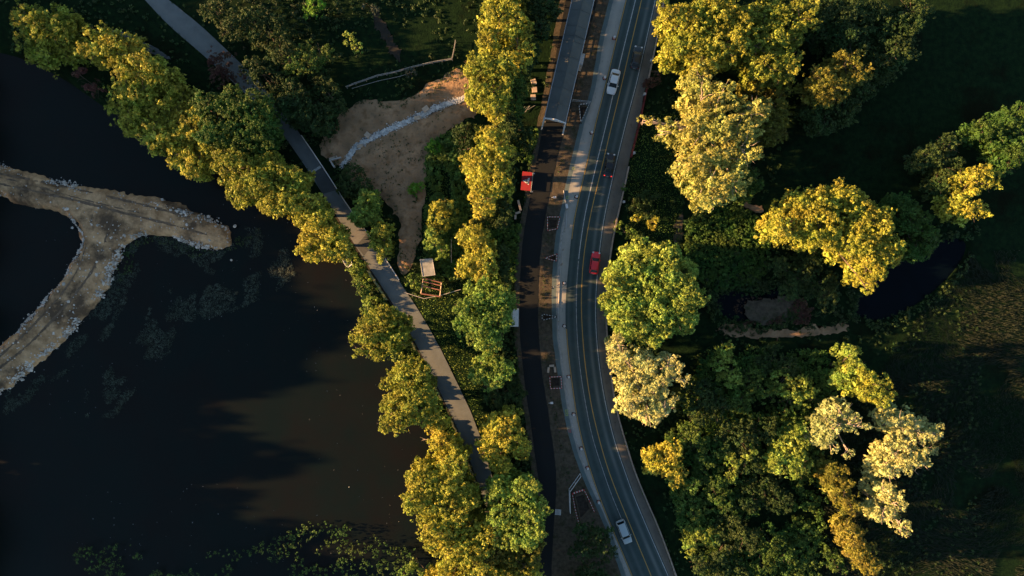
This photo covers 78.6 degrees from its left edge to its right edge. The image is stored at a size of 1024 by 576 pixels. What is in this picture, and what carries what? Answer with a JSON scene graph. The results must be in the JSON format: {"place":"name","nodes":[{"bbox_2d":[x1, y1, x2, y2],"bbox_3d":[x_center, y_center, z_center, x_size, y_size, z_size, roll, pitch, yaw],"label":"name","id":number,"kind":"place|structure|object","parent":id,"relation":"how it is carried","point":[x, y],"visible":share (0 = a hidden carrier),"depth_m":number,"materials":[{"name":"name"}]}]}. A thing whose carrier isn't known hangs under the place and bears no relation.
{"place":"outdoors","nodes":[
{"label":"outdoors","id":0,"kind":"place"},
{"bbox_2d":[0,53,467,575],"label":"lake water","id":1,"kind":"structure","parent":0,"point":[220,414],"depth_m":125.75,"materials":[{"name":"liquid"}]},
{"bbox_2d":[0,165,231,391],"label":"dirt causeway","id":2,"kind":"structure","parent":1,"relation":"in","point":[218,235],"depth_m":124.48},
{"bbox_2d":[0,161,229,394],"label":"riprap","id":3,"kind":"object","parent":2,"relation":"on","point":[115,263],"visible":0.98,"depth_m":124.81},
{"bbox_2d":[3,227,295,417],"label":"water weed","id":4,"kind":"object","parent":1,"relation":"in","point":[181,312],"visible":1,"depth_m":125.61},
{"bbox_2d":[73,521,415,575],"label":"water lilies","id":5,"kind":"object","parent":1,"relation":"on","point":[279,558],"visible":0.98,"depth_m":124.37,"materials":[{"name":"green plant"}]},
{"bbox_2d":[0,0,1023,575],"bbox_3d":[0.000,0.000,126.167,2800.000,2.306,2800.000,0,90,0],"label":"ground","id":6,"kind":"structure","parent":0,"point":[968,66],"depth_m":125.07,"materials":[{"name":"plant"}]},
{"bbox_2d":[9,0,95,78],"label":"broadleaf tree","id":7,"kind":"object","parent":6,"relation":"on","point":[53,37],"visible":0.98,"depth_m":118.66,"materials":[{"name":"green plant"}]},
{"bbox_2d":[73,20,150,71],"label":"broadleaf tree","id":8,"kind":"object","parent":6,"relation":"on","point":[101,52],"visible":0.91,"depth_m":118.66,"materials":[{"name":"green plant"}]},
{"bbox_2d":[102,47,190,114],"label":"broadleaf tree","id":9,"kind":"object","parent":6,"relation":"on","point":[144,83],"visible":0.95,"depth_m":117.87,"materials":[{"name":"green plant"}]},
{"bbox_2d":[107,79,203,157],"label":"broadleaf tree","id":10,"kind":"object","parent":6,"relation":"on","point":[153,125],"visible":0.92,"depth_m":118.69,"materials":[{"name":"green plant"}]},
{"bbox_2d":[163,106,218,182],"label":"broadleaf tree","id":11,"kind":"object","parent":6,"relation":"on","point":[193,158],"visible":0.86,"depth_m":117.89,"materials":[{"name":"green plant"}]},
{"bbox_2d":[197,0,244,41],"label":"broadleaf tree","id":12,"kind":"object","parent":6,"relation":"on","point":[226,26],"visible":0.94,"depth_m":120.08,"materials":[{"name":"green plant"}]},
{"bbox_2d":[206,45,246,89],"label":"bush","id":13,"kind":"object","parent":6,"relation":"on","point":[218,68],"visible":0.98,"depth_m":122.59,"materials":[{"name":"brown plant"}]},
{"bbox_2d":[188,83,286,161],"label":"broadleaf tree","id":14,"kind":"object","parent":6,"relation":"on","point":[242,125],"visible":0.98,"depth_m":116.50,"materials":[{"name":"green plant"}]},
{"bbox_2d":[209,147,277,209],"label":"broadleaf tree","id":15,"kind":"object","parent":6,"relation":"on","point":[246,180],"visible":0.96,"depth_m":116.05,"materials":[{"name":"green plant"}]},
{"bbox_2d":[234,6,298,65],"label":"broadleaf tree","id":16,"kind":"object","parent":6,"relation":"on","point":[262,18],"visible":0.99,"depth_m":120.05,"materials":[{"name":"green plant"}]},
{"bbox_2d":[238,55,297,99],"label":"broadleaf tree","id":17,"kind":"object","parent":6,"relation":"on","point":[257,68],"visible":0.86,"depth_m":120.06,"materials":[{"name":"green plant"}]},
{"bbox_2d":[254,150,315,219],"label":"broadleaf tree","id":18,"kind":"object","parent":6,"relation":"on","point":[289,180],"visible":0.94,"depth_m":116.40,"materials":[{"name":"green plant"}]},
{"bbox_2d":[268,76,339,138],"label":"broadleaf tree","id":19,"kind":"object","parent":6,"relation":"on","point":[299,106],"visible":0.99,"depth_m":119.61,"materials":[{"name":"green plant"}]},
{"bbox_2d":[281,39,334,75],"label":"broadleaf tree","id":20,"kind":"object","parent":6,"relation":"on","point":[312,63],"visible":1,"depth_m":119.83,"materials":[{"name":"green plant"}]},
{"bbox_2d":[287,186,336,230],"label":"broadleaf tree","id":21,"kind":"object","parent":6,"relation":"on","point":[313,207],"visible":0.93,"depth_m":116.83,"materials":[{"name":"green plant"}]},
{"bbox_2d":[145,0,501,542],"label":"lane","id":22,"kind":"structure","parent":6,"relation":"on","point":[196,35],"depth_m":125.00,"materials":[{"name":"asphalt"}]},
{"bbox_2d":[292,217,356,263],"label":"broadleaf tree","id":23,"kind":"object","parent":6,"relation":"on","point":[331,243],"visible":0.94,"depth_m":117.30,"materials":[{"name":"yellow plant"}]},
{"bbox_2d":[307,67,348,116],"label":"broadleaf tree","id":24,"kind":"object","parent":6,"relation":"on","point":[340,103],"visible":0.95,"depth_m":121.07,"materials":[{"name":"green plant"}]},
{"bbox_2d":[336,159,373,199],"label":"broadleaf tree","id":25,"kind":"object","parent":6,"relation":"on","point":[356,187],"visible":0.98,"depth_m":121.97,"materials":[{"name":"green plant"}]},
{"bbox_2d":[347,188,383,227],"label":"broadleaf tree","id":26,"kind":"object","parent":6,"relation":"on","point":[367,207],"visible":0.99,"depth_m":119.75,"materials":[{"name":"green plant"}]},
{"bbox_2d":[366,219,396,264],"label":"broadleaf tree","id":27,"kind":"object","parent":6,"relation":"on","point":[381,241],"visible":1,"depth_m":118.88,"materials":[{"name":"green plant"}]},
{"bbox_2d":[348,304,415,361],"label":"broadleaf tree","id":28,"kind":"object","parent":6,"relation":"on","point":[380,330],"visible":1,"depth_m":116.44,"materials":[{"name":"green plant"}]},
{"bbox_2d":[319,68,478,273],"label":"dirt lot","id":29,"kind":"structure","parent":6,"relation":"on","point":[366,117],"depth_m":124.84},
{"bbox_2d":[339,95,464,168],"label":"creek stones","id":30,"kind":"object","parent":6,"relation":"on","point":[387,130],"visible":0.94,"depth_m":124.78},
{"bbox_2d":[378,354,442,436],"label":"broadleaf tree","id":31,"kind":"object","parent":6,"relation":"on","point":[405,400],"visible":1,"depth_m":115.47,"materials":[{"name":"green plant"}]},
{"bbox_2d":[399,440,482,551],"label":"broadleaf tree","id":32,"kind":"object","parent":6,"relation":"on","point":[439,500],"visible":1,"depth_m":114.44,"materials":[{"name":"green plant"}]},
{"bbox_2d":[426,199,458,234],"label":"broadleaf tree","id":33,"kind":"object","parent":6,"relation":"on","point":[440,206],"visible":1,"depth_m":119.36,"materials":[{"name":"green plant"}]},
{"bbox_2d":[424,414,463,472],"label":"broadleaf tree","id":34,"kind":"object","parent":6,"relation":"on","point":[441,443],"visible":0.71,"depth_m":118.78,"materials":[{"name":"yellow plant"}]},
{"bbox_2d":[430,506,504,575],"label":"broadleaf tree","id":35,"kind":"object","parent":6,"relation":"on","point":[467,546],"visible":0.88,"depth_m":115.51,"materials":[{"name":"yellow plant"}]},
{"bbox_2d":[454,218,499,284],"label":"broadleaf tree","id":36,"kind":"object","parent":6,"relation":"on","point":[477,259],"visible":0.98,"depth_m":116.61,"materials":[{"name":"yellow plant"}]},
{"bbox_2d":[422,124,539,281],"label":"lush undergrowth","id":37,"kind":"object","parent":6,"relation":"on","point":[437,195],"visible":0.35,"depth_m":124.28,"materials":[{"name":"green plant"}]},
{"bbox_2d":[451,274,519,356],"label":"broadleaf tree","id":38,"kind":"object","parent":6,"relation":"on","point":[479,309],"visible":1,"depth_m":113.68,"materials":[{"name":"green plant"}]},
{"bbox_2d":[458,124,516,219],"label":"broadleaf tree","id":39,"kind":"object","parent":6,"relation":"on","point":[487,166],"visible":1,"depth_m":112.71,"materials":[{"name":"yellow plant"}]},
{"bbox_2d":[460,49,518,124],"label":"broadleaf tree","id":40,"kind":"object","parent":6,"relation":"on","point":[491,85],"visible":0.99,"depth_m":113.65,"materials":[{"name":"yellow plant"}]},
{"bbox_2d":[0,0,981,575],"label":"undergrowth","id":41,"kind":"object","parent":6,"relation":"on","point":[670,100],"visible":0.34,"depth_m":124.78,"materials":[{"name":"green plant"}]},
{"bbox_2d":[467,352,515,391],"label":"broadleaf tree","id":42,"kind":"object","parent":6,"relation":"on","point":[491,371],"visible":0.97,"depth_m":116.59,"materials":[{"name":"green plant"}]},
{"bbox_2d":[474,404,531,475],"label":"broadleaf tree","id":43,"kind":"object","parent":6,"relation":"on","point":[504,428],"visible":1,"depth_m":117.67,"materials":[{"name":"green plant"}]},
{"bbox_2d":[474,0,533,59],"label":"broadleaf tree","id":44,"kind":"object","parent":6,"relation":"on","point":[502,16],"visible":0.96,"depth_m":114.09,"materials":[{"name":"yellow plant"}]},
{"bbox_2d":[483,373,527,408],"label":"broadleaf tree","id":45,"kind":"object","parent":6,"relation":"on","point":[498,400],"visible":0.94,"depth_m":121.32,"materials":[{"name":"green plant"}]},
{"bbox_2d":[484,278,537,500],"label":"hedge growth","id":46,"kind":"object","parent":6,"relation":"on","point":[504,350],"visible":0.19,"depth_m":124.48,"materials":[{"name":"green plant"}]},
{"bbox_2d":[480,534,546,575],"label":"broadleaf tree","id":47,"kind":"object","parent":6,"relation":"on","point":[523,559],"visible":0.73,"depth_m":116.87,"materials":[{"name":"green plant"}]},
{"bbox_2d":[480,467,553,553],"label":"broadleaf tree","id":48,"kind":"object","parent":6,"relation":"on","point":[515,512],"visible":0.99,"depth_m":114.48,"materials":[{"name":"green plant"}]},
{"bbox_2d":[506,71,527,121],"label":"broadleaf tree","id":49,"kind":"object","parent":6,"relation":"on","point":[516,102],"visible":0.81,"depth_m":117.81,"materials":[{"name":"green plant"}]},
{"bbox_2d":[505,31,536,74],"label":"broadleaf tree","id":50,"kind":"object","parent":6,"relation":"on","point":[520,51],"visible":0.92,"depth_m":115.00,"materials":[{"name":"green plant"}]},
{"bbox_2d":[207,0,863,332],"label":"shade undergrowth","id":51,"kind":"object","parent":6,"relation":"on","point":[840,316],"visible":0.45,"depth_m":123.69,"materials":[{"name":"green plant"}]},
{"bbox_2d":[522,0,563,43],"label":"broadleaf tree","id":52,"kind":"object","parent":6,"relation":"on","point":[537,12],"visible":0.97,"depth_m":116.64,"materials":[{"name":"green plant"}]},
{"bbox_2d":[415,113,682,434],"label":"lawn grass","id":53,"kind":"structure","parent":6,"relation":"on","point":[473,281],"depth_m":125.00,"materials":[{"name":"green plant"}]},
{"bbox_2d":[552,0,625,575],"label":"screed strip","id":54,"kind":"object","parent":6,"relation":"on","point":[554,272],"visible":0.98,"depth_m":125.00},
{"bbox_2d":[597,0,674,575],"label":"concrete shoulder","id":55,"kind":"object","parent":6,"relation":"on","point":[621,169],"visible":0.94,"depth_m":124.99},
{"bbox_2d":[603,331,691,427],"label":"broadleaf tree","id":56,"kind":"object","parent":6,"relation":"on","point":[647,382],"visible":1,"depth_m":114.61,"materials":[{"name":"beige plant"}]},
{"bbox_2d":[597,235,710,349],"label":"broadleaf tree","id":57,"kind":"object","parent":6,"relation":"on","point":[667,294],"visible":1,"depth_m":113.97,"materials":[{"name":"green plant"}]},
{"bbox_2d":[640,438,688,490],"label":"broadleaf tree","id":58,"kind":"object","parent":6,"relation":"on","point":[662,459],"visible":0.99,"depth_m":119.28,"materials":[{"name":"yellow plant"}]},
{"bbox_2d":[664,419,711,458],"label":"broadleaf tree","id":59,"kind":"object","parent":6,"relation":"on","point":[696,438],"visible":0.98,"depth_m":119.78,"materials":[{"name":"green plant"}]},
{"bbox_2d":[679,521,720,558],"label":"broadleaf tree","id":60,"kind":"object","parent":6,"relation":"on","point":[691,540],"visible":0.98,"depth_m":120.98,"materials":[{"name":"green plant"}]},
{"bbox_2d":[679,377,730,427],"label":"broadleaf tree","id":61,"kind":"object","parent":6,"relation":"on","point":[699,420],"visible":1,"depth_m":120.15,"materials":[{"name":"green plant"}]},
{"bbox_2d":[637,60,773,214],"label":"broadleaf tree","id":62,"kind":"object","parent":6,"relation":"on","point":[705,162],"visible":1,"depth_m":112.50,"materials":[{"name":"beige plant"}]},
{"bbox_2d":[651,0,762,83],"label":"broadleaf tree","id":63,"kind":"object","parent":6,"relation":"on","point":[714,38],"visible":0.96,"depth_m":112.77,"materials":[{"name":"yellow plant"}]},
{"bbox_2d":[684,454,729,505],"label":"broadleaf tree","id":64,"kind":"object","parent":6,"relation":"on","point":[697,482],"visible":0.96,"depth_m":120.72,"materials":[{"name":"green plant"}]},
{"bbox_2d":[688,552,749,575],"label":"broadleaf tree","id":65,"kind":"object","parent":6,"relation":"on","point":[704,565],"visible":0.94,"depth_m":120.77,"materials":[{"name":"green plant"}]},
{"bbox_2d":[707,340,744,388],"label":"broadleaf tree","id":66,"kind":"object","parent":6,"relation":"on","point":[725,355],"visible":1,"depth_m":119.56,"materials":[{"name":"green plant"}]},
{"bbox_2d":[683,203,770,292],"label":"marsh plants","id":67,"kind":"object","parent":6,"relation":"on","point":[733,217],"visible":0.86,"depth_m":124.34,"materials":[{"name":"green plant"}]},
{"bbox_2d":[703,505,759,566],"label":"broadleaf tree","id":68,"kind":"object","parent":6,"relation":"on","point":[727,551],"visible":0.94,"depth_m":120.55,"materials":[{"name":"green plant"}]},
{"bbox_2d":[713,411,780,474],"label":"broadleaf tree","id":69,"kind":"object","parent":6,"relation":"on","point":[752,437],"visible":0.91,"depth_m":120.16,"materials":[{"name":"green plant"}]},
{"bbox_2d":[665,344,837,575],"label":"wood understory","id":70,"kind":"object","parent":6,"relation":"on","point":[784,420],"visible":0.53,"depth_m":122.50,"materials":[{"name":"green plant"}]},
{"bbox_2d":[725,361,780,414],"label":"broadleaf tree","id":71,"kind":"object","parent":6,"relation":"on","point":[745,393],"visible":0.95,"depth_m":120.46,"materials":[{"name":"green plant"}]},
{"bbox_2d":[733,69,792,147],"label":"broadleaf tree","id":72,"kind":"object","parent":6,"relation":"on","point":[773,132],"visible":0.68,"depth_m":118.73,"materials":[{"name":"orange plant"}]},
{"bbox_2d":[735,464,796,514],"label":"broadleaf tree","id":73,"kind":"object","parent":6,"relation":"on","point":[755,489],"visible":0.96,"depth_m":120.74,"materials":[{"name":"green plant"}]},
{"bbox_2d":[745,522,797,575],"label":"broadleaf tree","id":74,"kind":"object","parent":6,"relation":"on","point":[781,540],"visible":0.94,"depth_m":121.16,"materials":[{"name":"green plant"}]},
{"bbox_2d":[743,296,807,325],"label":"muddy bank","id":75,"kind":"structure","parent":6,"relation":"on","point":[763,311],"depth_m":124.79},
{"bbox_2d":[751,343,801,378],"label":"broadleaf tree","id":76,"kind":"object","parent":6,"relation":"on","point":[781,363],"visible":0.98,"depth_m":120.91,"materials":[{"name":"green plant"}]},
{"bbox_2d":[731,0,822,91],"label":"broadleaf tree","id":77,"kind":"object","parent":6,"relation":"on","point":[771,41],"visible":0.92,"depth_m":114.09,"materials":[{"name":"green plant"}]},
{"bbox_2d":[715,323,848,340],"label":"dirt bank","id":78,"kind":"structure","parent":6,"relation":"on","point":[819,330],"depth_m":124.98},
{"bbox_2d":[758,418,813,480],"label":"broadleaf tree","id":79,"kind":"object","parent":6,"relation":"on","point":[794,462],"visible":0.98,"depth_m":119.35,"materials":[{"name":"green plant"}]},
{"bbox_2d":[769,369,820,413],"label":"broadleaf tree","id":80,"kind":"object","parent":6,"relation":"on","point":[798,395],"visible":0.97,"depth_m":119.83,"materials":[{"name":"green plant"}]},
{"bbox_2d":[767,247,840,313],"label":"broadleaf tree","id":81,"kind":"object","parent":6,"relation":"on","point":[801,282],"visible":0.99,"depth_m":119.96,"materials":[{"name":"green plant"}]},
{"bbox_2d":[794,90,861,137],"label":"broadleaf tree","id":82,"kind":"object","parent":6,"relation":"on","point":[821,122],"visible":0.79,"depth_m":119.27,"materials":[{"name":"green plant"}]},
{"bbox_2d":[753,177,906,295],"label":"broadleaf tree","id":83,"kind":"object","parent":6,"relation":"on","point":[829,221],"visible":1,"depth_m":113.38,"materials":[{"name":"yellow plant"}]},
{"bbox_2d":[792,48,874,111],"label":"broadleaf tree","id":84,"kind":"object","parent":6,"relation":"on","point":[837,79],"visible":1,"depth_m":114.97,"materials":[{"name":"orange plant"}]},
{"bbox_2d":[803,395,873,459],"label":"broadleaf tree","id":85,"kind":"object","parent":6,"relation":"on","point":[838,418],"visible":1,"depth_m":115.61,"materials":[{"name":"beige plant"}]},
{"bbox_2d":[812,452,865,519],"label":"broadleaf tree","id":86,"kind":"object","parent":6,"relation":"on","point":[828,473],"visible":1,"depth_m":117.95,"materials":[{"name":"yellow plant"}]},
{"bbox_2d":[705,232,974,334],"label":"pond edge plants","id":87,"kind":"object","parent":6,"relation":"on","point":[800,293],"visible":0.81,"depth_m":124.66,"materials":[{"name":"green plant"}]},
{"bbox_2d":[824,341,867,390],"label":"broadleaf tree","id":88,"kind":"object","parent":6,"relation":"on","point":[838,378],"visible":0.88,"depth_m":118.39,"materials":[{"name":"green plant"}]},
{"bbox_2d":[828,512,883,575],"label":"broadleaf tree","id":89,"kind":"object","parent":6,"relation":"on","point":[857,550],"visible":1,"depth_m":117.85,"materials":[{"name":"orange plant"}]},
{"bbox_2d":[794,0,935,84],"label":"broadleaf tree","id":90,"kind":"object","parent":6,"relation":"on","point":[899,27],"visible":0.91,"depth_m":116.87,"materials":[{"name":"green plant"}]},
{"bbox_2d":[831,33,898,132],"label":"broadleaf tree","id":91,"kind":"object","parent":6,"relation":"on","point":[862,93],"visible":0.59,"depth_m":119.27,"materials":[{"name":"green plant"}]},
{"bbox_2d":[841,359,897,408],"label":"broadleaf tree","id":92,"kind":"object","parent":6,"relation":"on","point":[864,383],"visible":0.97,"depth_m":113.70,"materials":[{"name":"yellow plant"}]},
{"bbox_2d":[856,474,912,537],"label":"broadleaf tree","id":93,"kind":"object","parent":6,"relation":"on","point":[880,503],"visible":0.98,"depth_m":116.93,"materials":[{"name":"beige plant"}]},
{"bbox_2d":[860,438,933,479],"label":"broadleaf tree","id":94,"kind":"object","parent":6,"relation":"on","point":[878,461],"visible":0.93,"depth_m":116.20,"materials":[{"name":"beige plant"}]},
{"bbox_2d":[867,398,944,462],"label":"broadleaf tree","id":95,"kind":"object","parent":6,"relation":"on","point":[897,426],"visible":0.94,"depth_m":116.09,"materials":[{"name":"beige plant"}]},
{"bbox_2d":[878,191,941,263],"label":"broadleaf tree","id":96,"kind":"object","parent":6,"relation":"on","point":[924,237],"visible":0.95,"depth_m":119.43,"materials":[{"name":"green plant"}]},
{"bbox_2d":[820,250,1023,575],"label":"meadow grass","id":97,"kind":"structure","parent":6,"relation":"on","point":[1008,335],"depth_m":124.70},
{"bbox_2d":[902,131,965,201],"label":"broadleaf tree","id":98,"kind":"object","parent":6,"relation":"on","point":[936,161],"visible":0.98,"depth_m":119.25,"materials":[{"name":"green plant"}]},
{"bbox_2d":[930,163,1005,227],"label":"broadleaf tree","id":99,"kind":"object","parent":6,"relation":"on","point":[959,205],"visible":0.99,"depth_m":116.57,"materials":[{"name":"yellow plant"}]},
{"bbox_2d":[953,101,1023,176],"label":"broadleaf tree","id":100,"kind":"object","parent":6,"relation":"on","point":[996,143],"visible":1,"depth_m":117.90,"materials":[{"name":"green plant"}]},
{"bbox_2d":[520,0,596,575],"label":"black asphalt path","id":101,"kind":"structure","parent":0,"point":[550,142],"depth_m":124.98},
{"bbox_2d":[541,0,593,134],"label":"covered footbridge","id":102,"kind":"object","parent":101,"relation":"on","point":[570,60],"visible":1,"depth_m":120.28,"materials":[{"name":"metal"}]},
{"bbox_2d":[514,0,620,575],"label":"roadside dirt","id":103,"kind":"structure","parent":0,"point":[564,537],"depth_m":125.01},
{"bbox_2d":[567,518,617,575],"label":"broadleaf tree","id":104,"kind":"object","parent":103,"relation":"on","point":[598,541],"visible":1,"depth_m":120.05,"materials":[{"name":"green plant"}]},
{"bbox_2d":[556,0,630,575],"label":"gravel shoulder","id":105,"kind":"object","parent":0,"point":[612,28],"visible":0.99,"depth_m":124.99},
{"bbox_2d":[565,0,668,575],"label":"road","id":106,"kind":"structure","parent":0,"point":[633,556],"depth_m":124.98,"materials":[{"name":"asphalt"}]},
{"bbox_2d":[716,286,785,321],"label":"creek water","id":107,"kind":"structure","parent":0,"point":[728,303],"depth_m":125.60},
{"bbox_2d":[855,239,965,319],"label":"pond water","id":108,"kind":"structure","parent":0,"point":[905,285],"depth_m":125.62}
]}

